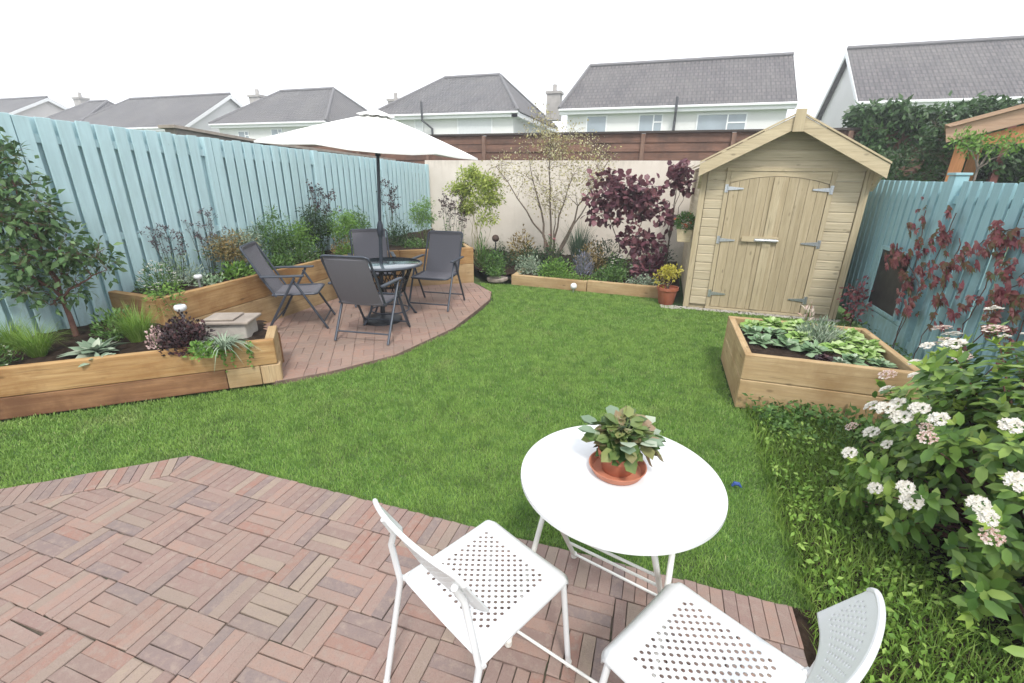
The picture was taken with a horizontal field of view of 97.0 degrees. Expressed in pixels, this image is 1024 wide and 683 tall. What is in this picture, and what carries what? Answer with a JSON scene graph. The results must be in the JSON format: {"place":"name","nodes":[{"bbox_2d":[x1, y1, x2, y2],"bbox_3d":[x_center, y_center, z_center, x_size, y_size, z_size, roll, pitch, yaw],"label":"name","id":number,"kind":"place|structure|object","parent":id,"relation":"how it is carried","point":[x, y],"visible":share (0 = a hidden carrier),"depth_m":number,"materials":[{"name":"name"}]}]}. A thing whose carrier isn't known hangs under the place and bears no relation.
{"place":"outdoors","nodes":[
{"label":"outdoors","id":0,"kind":"place"},
{"bbox_2d":[0,305,48,350],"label":"ornamental grass","id":1,"kind":"object","parent":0,"point":[5,335],"depth_m":3.68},
{"bbox_2d":[0,312,85,357],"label":"ornamental grass","id":2,"kind":"object","parent":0,"point":[36,346],"depth_m":3.54,"materials":[{"name":"plant"}]},
{"bbox_2d":[97,295,169,342],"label":"ornamental grass","id":3,"kind":"object","parent":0,"point":[134,328],"depth_m":3.85,"materials":[{"name":"plant"}]},
{"bbox_2d":[260,283,490,380],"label":"brick patio","id":4,"kind":"structure","parent":0,"point":[366,349],"depth_m":5.32,"materials":[{"name":"brick"}]},
{"bbox_2d":[239,241,335,328],"bbox_3d":[-2.596,-0.674,5.332,0.814,0.965,0.643,-4,20,-12],"label":"folding chair","id":5,"kind":"object","parent":4,"relation":"on","point":[266,274],"visible":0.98,"depth_m":5.26,"materials":[{"name":"fabric"}]},
{"bbox_2d":[320,254,410,344],"bbox_3d":[-1.565,-0.515,4.930,0.643,0.965,0.814,5,20,10],"label":"folding chair","id":6,"kind":"object","parent":4,"relation":"on","point":[351,280],"visible":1,"depth_m":4.64,"materials":[{"name":"fabric"}]},
{"bbox_2d":[254,103,477,325],"bbox_3d":[-1.539,-1.410,5.256,1.666,2.430,1.666,11,22,26],"label":"parasol","id":7,"kind":"object","parent":4,"relation":"on","point":[376,131],"visible":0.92,"depth_m":4.65,"materials":[{"name":"white fabric"}]},
{"bbox_2d":[348,228,398,306],"bbox_3d":[-1.983,-1.071,6.447,0.643,0.965,0.814,-6,21,-18],"label":"folding chair","id":8,"kind":"object","parent":4,"relation":"on","point":[365,242],"visible":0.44,"depth_m":6.62,"materials":[{"name":"fabric"}]},
{"bbox_2d":[363,257,422,325],"bbox_3d":[-1.517,-0.617,5.598,0.850,0.718,0.850,7,21,17],"label":"glass table","id":9,"kind":"object","parent":4,"relation":"on","point":[395,264],"visible":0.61,"depth_m":5.47,"materials":[{"name":"black metal"}]},
{"bbox_2d":[407,230,464,311],"bbox_3d":[-1.039,-0.999,6.284,0.643,0.965,0.814,5,20,11],"label":"folding chair","id":10,"kind":"object","parent":4,"relation":"on","point":[444,256],"visible":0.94,"depth_m":6.46,"materials":[{"name":"fabric"}]},
{"bbox_2d":[0,455,807,682],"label":"brick patio","id":11,"kind":"structure","parent":0,"point":[339,540],"depth_m":1.95,"materials":[{"name":"brick"}]},
{"bbox_2d":[372,498,571,682],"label":"metal chair","id":12,"kind":"object","parent":11,"relation":"on","point":[484,644],"visible":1,"depth_m":1.46,"materials":[{"name":"metal"}]},
{"bbox_2d":[505,425,727,682],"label":"bistro table","id":13,"kind":"object","parent":11,"relation":"on","point":[674,502],"visible":0.74,"depth_m":1.51,"materials":[{"name":"white metal"}]},
{"bbox_2d":[577,405,665,485],"bbox_3d":[0.384,0.355,1.606,0.311,0.218,0.303,7,21,17],"label":"potted plant","id":14,"kind":"object","parent":13,"relation":"on","point":[623,437],"visible":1,"depth_m":1.56,"materials":[{"name":"plant"}]},
{"bbox_2d":[599,582,885,682],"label":"metal chair","id":15,"kind":"object","parent":11,"relation":"on","point":[851,631],"visible":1,"depth_m":1.25,"materials":[{"name":"metal"}]},
{"bbox_2d":[0,283,857,613],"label":"lawn","id":16,"kind":"structure","parent":0,"point":[528,528],"depth_m":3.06,"materials":[{"name":"plant"}]},
{"bbox_2d":[652,264,683,304],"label":"potted shrub","id":17,"kind":"object","parent":16,"relation":"on","point":[667,294],"visible":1,"depth_m":6.46,"materials":[{"name":"yellow plant"}]},
{"bbox_2d":[661,304,839,322],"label":"gravel","id":18,"kind":"structure","parent":16,"relation":"on","point":[750,313],"depth_m":6.19,"materials":[{"name":"gravel"}]},
{"bbox_2d":[721,316,919,424],"bbox_3d":[2.518,0.204,3.900,1.160,0.460,1.110,7,21,17],"label":"raised planter","id":19,"kind":"object","parent":16,"relation":"on","point":[782,374],"visible":0.53,"depth_m":3.46,"materials":[{"name":"wood"}]},
{"bbox_2d":[747,334,774,347],"bbox_3d":[2.121,-0.022,3.852,0.214,0.102,0.243,7,21,17],"label":"cabbage","id":20,"kind":"object","parent":19,"relation":"in","point":[763,340],"visible":1,"depth_m":3.82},
{"bbox_2d":[759,316,787,331],"bbox_3d":[2.457,-0.164,4.245,0.289,0.118,0.261,17,25,37],"label":"lettuce","id":21,"kind":"object","parent":19,"relation":"on","point":[774,322],"visible":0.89,"depth_m":4.22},
{"bbox_2d":[772,334,805,351],"bbox_3d":[2.316,0.004,3.778,0.213,0.110,0.266,-17,27,-41],"label":"cabbage","id":22,"kind":"object","parent":19,"relation":"in","point":[789,343],"visible":0.99,"depth_m":3.77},
{"bbox_2d":[784,330,813,343],"bbox_3d":[2.483,-0.051,3.929,0.238,0.125,0.266,-12,24,-31],"label":"lettuce","id":23,"kind":"object","parent":19,"relation":"on","point":[792,334],"visible":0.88,"depth_m":3.89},
{"bbox_2d":[799,339,832,357],"bbox_3d":[2.450,0.041,3.684,0.219,0.107,0.252,-2,20,-8],"label":"cabbage","id":24,"kind":"object","parent":19,"relation":"on","point":[813,349],"visible":0.99,"depth_m":3.65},
{"bbox_2d":[794,315,850,342],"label":"silver plant","id":25,"kind":"object","parent":19,"relation":"in","point":[817,333],"visible":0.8,"depth_m":3.85,"materials":[{"name":"plant"}]},
{"bbox_2d":[818,340,854,354],"bbox_3d":[2.663,0.055,3.671,0.243,0.103,0.266,-4,21,-14],"label":"lettuce","id":26,"kind":"object","parent":19,"relation":"on","point":[839,347],"visible":0.94,"depth_m":3.65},
{"bbox_2d":[851,346,884,361],"bbox_3d":[2.794,0.094,3.556,0.259,0.111,0.236,7,21,17],"label":"lettuce","id":27,"kind":"object","parent":19,"relation":"on","point":[868,352],"visible":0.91,"depth_m":3.52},
{"bbox_2d":[857,339,884,351],"bbox_3d":[2.953,0.033,3.722,0.261,0.111,0.232,7,21,17],"label":"lettuce","id":28,"kind":"object","parent":19,"relation":"on","point":[873,344],"visible":0.84,"depth_m":3.72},
{"bbox_2d":[837,275,873,326],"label":"red shrub","id":29,"kind":"object","parent":16,"relation":"on","point":[855,298],"visible":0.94,"depth_m":5.52,"materials":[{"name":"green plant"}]},
{"bbox_2d":[838,312,916,366],"bbox_3d":[3.886,-0.050,5.091,0.636,0.214,1.847,7,21,17],"label":"flowering plant","id":30,"kind":"object","parent":16,"relation":"on","point":[864,323],"visible":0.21,"depth_m":5.36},
{"bbox_2d":[1,247,1020,425],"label":"ground","id":31,"kind":"structure","parent":0,"point":[479,277],"depth_m":4.87,"materials":[{"name":"soil"}]},
{"bbox_2d":[0,96,67,117],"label":"house","id":32,"kind":"structure","parent":31,"relation":"on","point":[40,106],"depth_m":40.00,"materials":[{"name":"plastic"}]},
{"bbox_2d":[45,92,113,121],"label":"house","id":33,"kind":"structure","parent":31,"relation":"on","point":[83,107],"depth_m":37.83,"materials":[{"name":"tile"}]},
{"bbox_2d":[0,318,283,419],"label":"raised bed","id":34,"kind":"object","parent":31,"relation":"on","point":[50,382],"visible":0.58,"depth_m":3.57,"materials":[{"name":"wood"}]},
{"bbox_2d":[0,343,22,365],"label":"foliage plant","id":35,"kind":"object","parent":34,"relation":"on","point":[5,357],"visible":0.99,"depth_m":3.40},
{"bbox_2d":[0,126,126,336],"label":"tree","id":36,"kind":"object","parent":34,"relation":"on","point":[73,257],"visible":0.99,"depth_m":3.68,"materials":[{"name":"green plant"}]},
{"bbox_2d":[57,335,130,358],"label":"agave","id":37,"kind":"object","parent":34,"relation":"on","point":[91,346],"visible":0.91,"depth_m":3.57,"materials":[{"name":"plant"}]},
{"bbox_2d":[87,305,148,341],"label":"foliage plant","id":38,"kind":"object","parent":34,"relation":"on","point":[112,329],"visible":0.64,"depth_m":3.88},
{"bbox_2d":[144,325,165,349],"bbox_3d":[-2.892,-0.033,3.676,0.155,0.210,0.175,-5,21,-16],"label":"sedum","id":39,"kind":"object","parent":34,"relation":"on","point":[153,337],"visible":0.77,"depth_m":3.65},
{"bbox_2d":[141,276,188,324],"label":"foliage plant","id":40,"kind":"object","parent":34,"relation":"on","point":[167,289],"visible":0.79,"depth_m":4.26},
{"bbox_2d":[153,310,216,356],"bbox_3d":[-2.654,-0.075,3.675,0.484,0.358,0.451,7,21,17],"label":"dark shrub","id":41,"kind":"object","parent":34,"relation":"on","point":[181,337],"visible":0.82,"depth_m":3.64,"materials":[{"name":"plant"}]},
{"bbox_2d":[183,339,221,361],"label":"trailing plant","id":42,"kind":"object","parent":34,"relation":"on","point":[209,352],"visible":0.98,"depth_m":3.54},
{"bbox_2d":[186,330,258,370],"bbox_3d":[-2.344,0.031,3.655,0.578,0.216,0.536,7,21,17],"label":"spider plant","id":43,"kind":"object","parent":34,"relation":"on","point":[224,342],"visible":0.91,"depth_m":3.65,"materials":[{"name":"green plant"}]},
{"bbox_2d":[199,312,261,338],"bbox_3d":[-2.528,-0.115,4.107,0.410,0.255,0.300,-1,20,-6],"label":"stone block","id":44,"kind":"object","parent":34,"relation":"on","point":[234,323],"depth_m":4.00,"materials":[{"name":"stone"}]},
{"bbox_2d":[216,340,254,372],"bbox_3d":[-2.298,0.124,3.782,0.285,0.270,0.072,-7,21,-21],"label":"ivy trail","id":45,"kind":"object","parent":34,"relation":"hanging from","point":[233,355],"visible":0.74,"depth_m":3.77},
{"bbox_2d":[73,92,242,132],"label":"house","id":46,"kind":"structure","parent":31,"relation":"on","point":[196,111],"depth_m":34.23,"materials":[{"name":"tile"}]},
{"bbox_2d":[0,112,431,338],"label":"slat fence","id":47,"kind":"object","parent":31,"relation":"on","point":[124,185],"visible":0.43,"depth_m":4.90,"materials":[{"name":"wood"}]},
{"bbox_2d":[158,125,395,160],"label":"block wall","id":48,"kind":"structure","parent":31,"relation":"on","point":[177,130],"depth_m":6.72,"materials":[{"name":"stone"}]},
{"bbox_2d":[108,229,473,324],"bbox_3d":[-1.909,-1.183,7.347,2.200,0.610,6.936,7,21,17],"label":"raised bed","id":49,"kind":"object","parent":31,"relation":"on","point":[249,294],"visible":0.4,"depth_m":5.27,"materials":[{"name":"wood"}]},
{"bbox_2d":[132,257,181,295],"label":"daisy bush","id":50,"kind":"object","parent":49,"relation":"on","point":[156,275],"visible":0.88,"depth_m":4.59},
{"bbox_2d":[138,223,188,282],"bbox_3d":[-3.703,-0.932,4.878,0.412,0.672,0.272,-15,25,-37],"label":"flower stem","id":51,"kind":"object","parent":49,"relation":"on","point":[165,238],"visible":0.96,"depth_m":4.85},
{"bbox_2d":[159,251,210,287],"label":"foliage plant","id":52,"kind":"object","parent":49,"relation":"on","point":[193,273],"visible":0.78,"depth_m":4.92,"materials":[{"name":"plant"}]},
{"bbox_2d":[181,208,226,275],"bbox_3d":[-3.556,-1.165,5.300,0.350,0.823,0.326,0,20,-3],"label":"flower stem","id":53,"kind":"object","parent":49,"relation":"on","point":[198,235],"visible":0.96,"depth_m":5.25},
{"bbox_2d":[198,227,261,269],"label":"shrub","id":54,"kind":"object","parent":49,"relation":"on","point":[223,247],"visible":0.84,"depth_m":5.42,"materials":[{"name":"plant"}]},
{"bbox_2d":[219,260,255,279],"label":"foliage plant","id":55,"kind":"object","parent":49,"relation":"on","point":[229,273],"visible":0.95,"depth_m":5.30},
{"bbox_2d":[226,222,270,267],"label":"shrub","id":56,"kind":"object","parent":49,"relation":"on","point":[249,231],"visible":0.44,"depth_m":5.77,"materials":[{"name":"plant"}]},
{"bbox_2d":[249,203,312,264],"bbox_3d":[-3.157,-1.437,6.121,0.639,0.831,0.778,7,21,17],"label":"shrub","id":57,"kind":"object","parent":49,"relation":"on","point":[277,246],"visible":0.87,"depth_m":6.04,"materials":[{"name":"plant"}]},
{"bbox_2d":[266,254,296,269],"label":"foliage plant","id":58,"kind":"object","parent":49,"relation":"on","point":[275,261],"visible":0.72,"depth_m":5.82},
{"bbox_2d":[278,217,321,256],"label":"shrub","id":59,"kind":"object","parent":49,"relation":"on","point":[300,232],"visible":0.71,"depth_m":6.42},
{"bbox_2d":[285,241,324,263],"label":"foliage plant","id":60,"kind":"object","parent":49,"relation":"on","point":[303,257],"visible":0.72,"depth_m":6.30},
{"bbox_2d":[295,204,336,253],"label":"shrub","id":61,"kind":"object","parent":49,"relation":"on","point":[320,229],"visible":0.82,"depth_m":6.71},
{"bbox_2d":[305,179,340,252],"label":"flower stem","id":62,"kind":"object","parent":49,"relation":"on","point":[327,250],"visible":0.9,"depth_m":6.95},
{"bbox_2d":[324,207,361,248],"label":"shrub","id":63,"kind":"object","parent":49,"relation":"on","point":[345,220],"visible":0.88,"depth_m":6.96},
{"bbox_2d":[342,205,371,228],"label":"shrub","id":64,"kind":"object","parent":49,"relation":"on","point":[363,224],"visible":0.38,"depth_m":7.52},
{"bbox_2d":[376,179,400,243],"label":"flower stem","id":65,"kind":"object","parent":49,"relation":"on","point":[391,204],"visible":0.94,"depth_m":7.96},
{"bbox_2d":[386,215,418,246],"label":"shrub","id":66,"kind":"object","parent":49,"relation":"on","point":[394,240],"visible":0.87,"depth_m":7.89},
{"bbox_2d":[407,194,437,242],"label":"shrub","id":67,"kind":"object","parent":49,"relation":"on","point":[422,215],"visible":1,"depth_m":8.19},
{"bbox_2d":[438,191,458,230],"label":"flower stem","id":68,"kind":"object","parent":49,"relation":"on","point":[448,205],"visible":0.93,"depth_m":8.23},
{"bbox_2d":[208,87,398,138],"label":"house","id":69,"kind":"structure","parent":31,"relation":"on","point":[259,116],"depth_m":30.46,"materials":[{"name":"tile"}]},
{"bbox_2d":[268,285,490,384],"bbox_3d":[-1.687,-0.346,5.965,2.230,0.044,4.260,7,21,17],"label":"paving edging","id":70,"kind":"object","parent":31,"relation":"on","point":[385,358],"visible":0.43,"depth_m":4.71,"materials":[{"name":"brick"}]},
{"bbox_2d":[378,73,563,133],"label":"house","id":71,"kind":"structure","parent":31,"relation":"on","point":[480,103],"depth_m":26.13,"materials":[{"name":"tile"}]},
{"bbox_2d":[457,118,492,133],"bbox_3d":[-2.075,-11.966,25.226,2.100,1.150,0.060,7,21,17],"label":"window","id":72,"kind":"structure","parent":71,"relation":"in","point":[467,125],"depth_m":25.20,"materials":[{"name":"glass"}]},
{"bbox_2d":[425,160,703,268],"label":"garden wall","id":73,"kind":"structure","parent":31,"relation":"on","point":[513,216],"depth_m":9.73,"materials":[{"name":"paint"}]},
{"bbox_2d":[473,249,679,298],"bbox_3d":[0.330,-1.467,8.833,5.500,0.185,2.820,7,21,17],"label":"raised bed","id":74,"kind":"object","parent":31,"relation":"on","point":[625,288],"visible":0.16,"depth_m":7.39,"materials":[{"name":"wood"}]},
{"bbox_2d":[442,162,506,258],"bbox_3d":[-0.656,-2.498,8.829,1.249,1.869,0.808,13,23,31],"label":"tree","id":75,"kind":"object","parent":74,"relation":"on","point":[485,185],"visible":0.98,"depth_m":8.60,"materials":[{"name":"plant"}]},
{"bbox_2d":[473,231,490,267],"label":"shrub","id":76,"kind":"object","parent":74,"relation":"on","point":[480,257],"visible":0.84,"depth_m":8.23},
{"bbox_2d":[481,248,507,272],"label":"shrub","id":77,"kind":"object","parent":74,"relation":"on","point":[489,264],"visible":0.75,"depth_m":7.87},
{"bbox_2d":[507,224,537,261],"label":"shrub","id":78,"kind":"object","parent":74,"relation":"on","point":[520,237],"visible":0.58,"depth_m":8.75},
{"bbox_2d":[510,242,545,267],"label":"shrub","id":79,"kind":"object","parent":74,"relation":"on","point":[531,252],"visible":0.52,"depth_m":8.24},
{"bbox_2d":[514,251,543,274],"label":"shrub","id":80,"kind":"object","parent":74,"relation":"on","point":[522,270],"visible":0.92,"depth_m":7.83,"materials":[{"name":"plant"}]},
{"bbox_2d":[481,102,621,262],"bbox_3d":[0.687,-2.766,8.223,2.455,2.838,1.164,7,21,17],"label":"birch tree","id":81,"kind":"object","parent":74,"relation":"on","point":[550,197],"visible":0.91,"depth_m":8.08,"materials":[{"name":"beige plant"}]},
{"bbox_2d":[534,243,570,269],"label":"shrub","id":82,"kind":"object","parent":74,"relation":"on","point":[555,254],"visible":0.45,"depth_m":8.15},
{"bbox_2d":[534,255,577,277],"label":"shrub","id":83,"kind":"object","parent":74,"relation":"on","point":[553,267],"visible":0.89,"depth_m":7.58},
{"bbox_2d":[572,249,596,275],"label":"shrub","id":84,"kind":"object","parent":74,"relation":"on","point":[581,265],"visible":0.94,"depth_m":7.71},
{"bbox_2d":[573,240,607,272],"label":"shrub","id":85,"kind":"object","parent":74,"relation":"on","point":[594,259],"visible":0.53,"depth_m":8.04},
{"bbox_2d":[585,235,623,269],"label":"shrub","id":86,"kind":"object","parent":74,"relation":"on","point":[608,248],"visible":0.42,"depth_m":8.17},
{"bbox_2d":[591,263,632,282],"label":"foliage plant","id":87,"kind":"object","parent":74,"relation":"on","point":[610,276],"visible":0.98,"depth_m":7.32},
{"bbox_2d":[599,252,633,278],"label":"shrub","id":88,"kind":"object","parent":74,"relation":"on","point":[620,263],"visible":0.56,"depth_m":7.53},
{"bbox_2d":[580,164,676,274],"bbox_3d":[1.930,-2.007,7.632,1.593,1.837,0.956,7,21,17],"label":"purple tree","id":89,"kind":"object","parent":74,"relation":"on","point":[638,200],"visible":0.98,"depth_m":7.46,"materials":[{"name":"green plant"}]},
{"bbox_2d":[629,249,671,284],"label":"shrub","id":90,"kind":"object","parent":74,"relation":"on","point":[650,265],"visible":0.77,"depth_m":7.23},
{"bbox_2d":[658,158,696,265],"bbox_3d":[2.730,-2.007,7.509,0.609,1.923,0.609,-9,22,-25],"label":"purple tree","id":91,"kind":"object","parent":74,"relation":"on","point":[678,174],"visible":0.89,"depth_m":7.27,"materials":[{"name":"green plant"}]},
{"bbox_2d":[297,126,967,181],"bbox_3d":[0.977,-3.761,9.820,14.250,1.400,0.100,7,21,17],"label":"panel fence","id":92,"kind":"object","parent":31,"relation":"on","point":[689,145],"visible":0.27,"depth_m":9.31,"materials":[{"name":"wood"}]},
{"bbox_2d":[558,52,797,133],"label":"house","id":93,"kind":"structure","parent":31,"relation":"on","point":[753,91],"depth_m":22.14,"materials":[{"name":"tile"}]},
{"bbox_2d":[586,115,607,131],"bbox_3d":[4.303,-10.925,23.173,1.050,1.150,0.060,7,21,17],"label":"window","id":94,"kind":"structure","parent":93,"relation":"in","point":[598,123],"depth_m":23.09,"materials":[{"name":"glass"}]},
{"bbox_2d":[638,113,663,133],"bbox_3d":[6.824,-10.664,22.396,1.150,1.050,0.060,7,21,17],"label":"window","id":95,"kind":"structure","parent":93,"relation":"in","point":[647,122],"depth_m":22.34,"materials":[{"name":"glass"}]},
{"bbox_2d":[695,112,747,129],"bbox_3d":[9.889,-10.195,21.505,2.200,1.150,0.060,7,21,17],"label":"window","id":96,"kind":"structure","parent":93,"relation":"in","point":[709,121],"depth_m":21.42,"materials":[{"name":"glass"}]},
{"bbox_2d":[680,108,891,319],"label":"garden shed","id":97,"kind":"structure","parent":31,"relation":"on","point":[778,210],"depth_m":5.78,"materials":[{"name":"wood"}]},
{"bbox_2d":[673,211,694,241],"bbox_3d":[2.441,-1.630,6.392,0.352,0.427,0.382,7,21,17],"label":"hanging planter","id":98,"kind":"object","parent":97,"relation":"attached to","point":[684,234],"visible":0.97,"depth_m":6.35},
{"bbox_2d":[707,177,774,308],"bbox_3d":[3.023,-1.274,5.998,0.602,1.710,0.038,7,21,17],"label":"door","id":99,"kind":"structure","parent":97,"relation":"in","point":[744,284],"depth_m":5.99,"materials":[{"name":"wood"}]},
{"bbox_2d":[757,177,833,313],"bbox_3d":[3.601,-1.203,5.824,0.602,1.710,0.038,7,21,17],"label":"door","id":100,"kind":"structure","parent":97,"relation":"in","point":[802,204],"depth_m":5.81,"materials":[{"name":"wood"}]},
{"bbox_2d":[813,35,1023,127],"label":"house","id":101,"kind":"structure","parent":31,"relation":"on","point":[927,73],"depth_m":19.48,"materials":[{"name":"tile"}]},
{"bbox_2d":[863,110,983,181],"bbox_3d":[5.901,-2.021,6.919,1.376,2.695,0.795,18,26,39],"label":"ivy bush","id":102,"kind":"object","parent":31,"relation":"on","point":[926,136],"visible":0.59,"depth_m":6.49,"materials":[{"name":"green plant"}]},
{"bbox_2d":[839,173,1023,404],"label":"slat fence","id":103,"kind":"object","parent":31,"relation":"on","point":[891,207],"visible":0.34,"depth_m":4.26,"materials":[{"name":"wood"}]},
{"bbox_2d":[866,245,916,321],"bbox_3d":[4.204,-0.667,5.056,0.030,0.710,0.760,7,21,17],"label":"wall mirror","id":104,"kind":"object","parent":103,"relation":"attached to","point":[883,295],"depth_m":5.08,"materials":[{"name":"mirror"}]},
{"bbox_2d":[884,197,1023,399],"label":"red creeper","id":105,"kind":"object","parent":103,"relation":"attached to","point":[1000,240],"visible":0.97,"depth_m":3.75,"materials":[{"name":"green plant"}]},
{"bbox_2d":[840,90,1023,227],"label":"hedge","id":106,"kind":"object","parent":31,"relation":"on","point":[905,115],"visible":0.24,"depth_m":7.67,"materials":[{"name":"green plant"}]},
{"bbox_2d":[943,124,1023,180],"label":"standard tree","id":107,"kind":"object","parent":31,"relation":"on","point":[964,145],"visible":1,"depth_m":5.20,"materials":[{"name":"green plant"}]},
{"bbox_2d":[944,104,1023,181],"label":"garden shelter","id":108,"kind":"object","parent":31,"relation":"on","point":[1002,119],"visible":0.27,"depth_m":5.39,"materials":[{"name":"brown wood"}]},
{"bbox_2d":[0,0,1023,131],"label":"sky","id":109,"kind":"structure","parent":0,"point":[116,51],"materials":[{"name":"white"}]},
{"bbox_2d":[556,217,596,268],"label":"ornamental grass","id":110,"kind":"object","parent":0,"point":[579,242],"depth_m":8.25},
{"bbox_2d":[744,401,1023,682],"bbox_3d":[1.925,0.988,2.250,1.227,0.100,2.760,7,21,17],"label":"rough grass","id":111,"kind":"structure","parent":0,"point":[942,641],"depth_m":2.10,"materials":[{"name":"plant"}]},
{"bbox_2d":[742,393,971,482],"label":"weeds","id":112,"kind":"object","parent":111,"relation":"on","point":[787,422],"visible":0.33,"depth_m":3.24,"materials":[{"name":"plant"}]},
{"bbox_2d":[755,408,1023,682],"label":"ground cover","id":113,"kind":"object","parent":111,"relation":"on","point":[949,676],"visible":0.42,"depth_m":2.05,"materials":[{"name":"plant"}]},
{"bbox_2d":[825,305,1023,657],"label":"flowering bush","id":114,"kind":"object","parent":111,"relation":"on","point":[978,429],"visible":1,"depth_m":1.99,"materials":[{"name":"green plant"}]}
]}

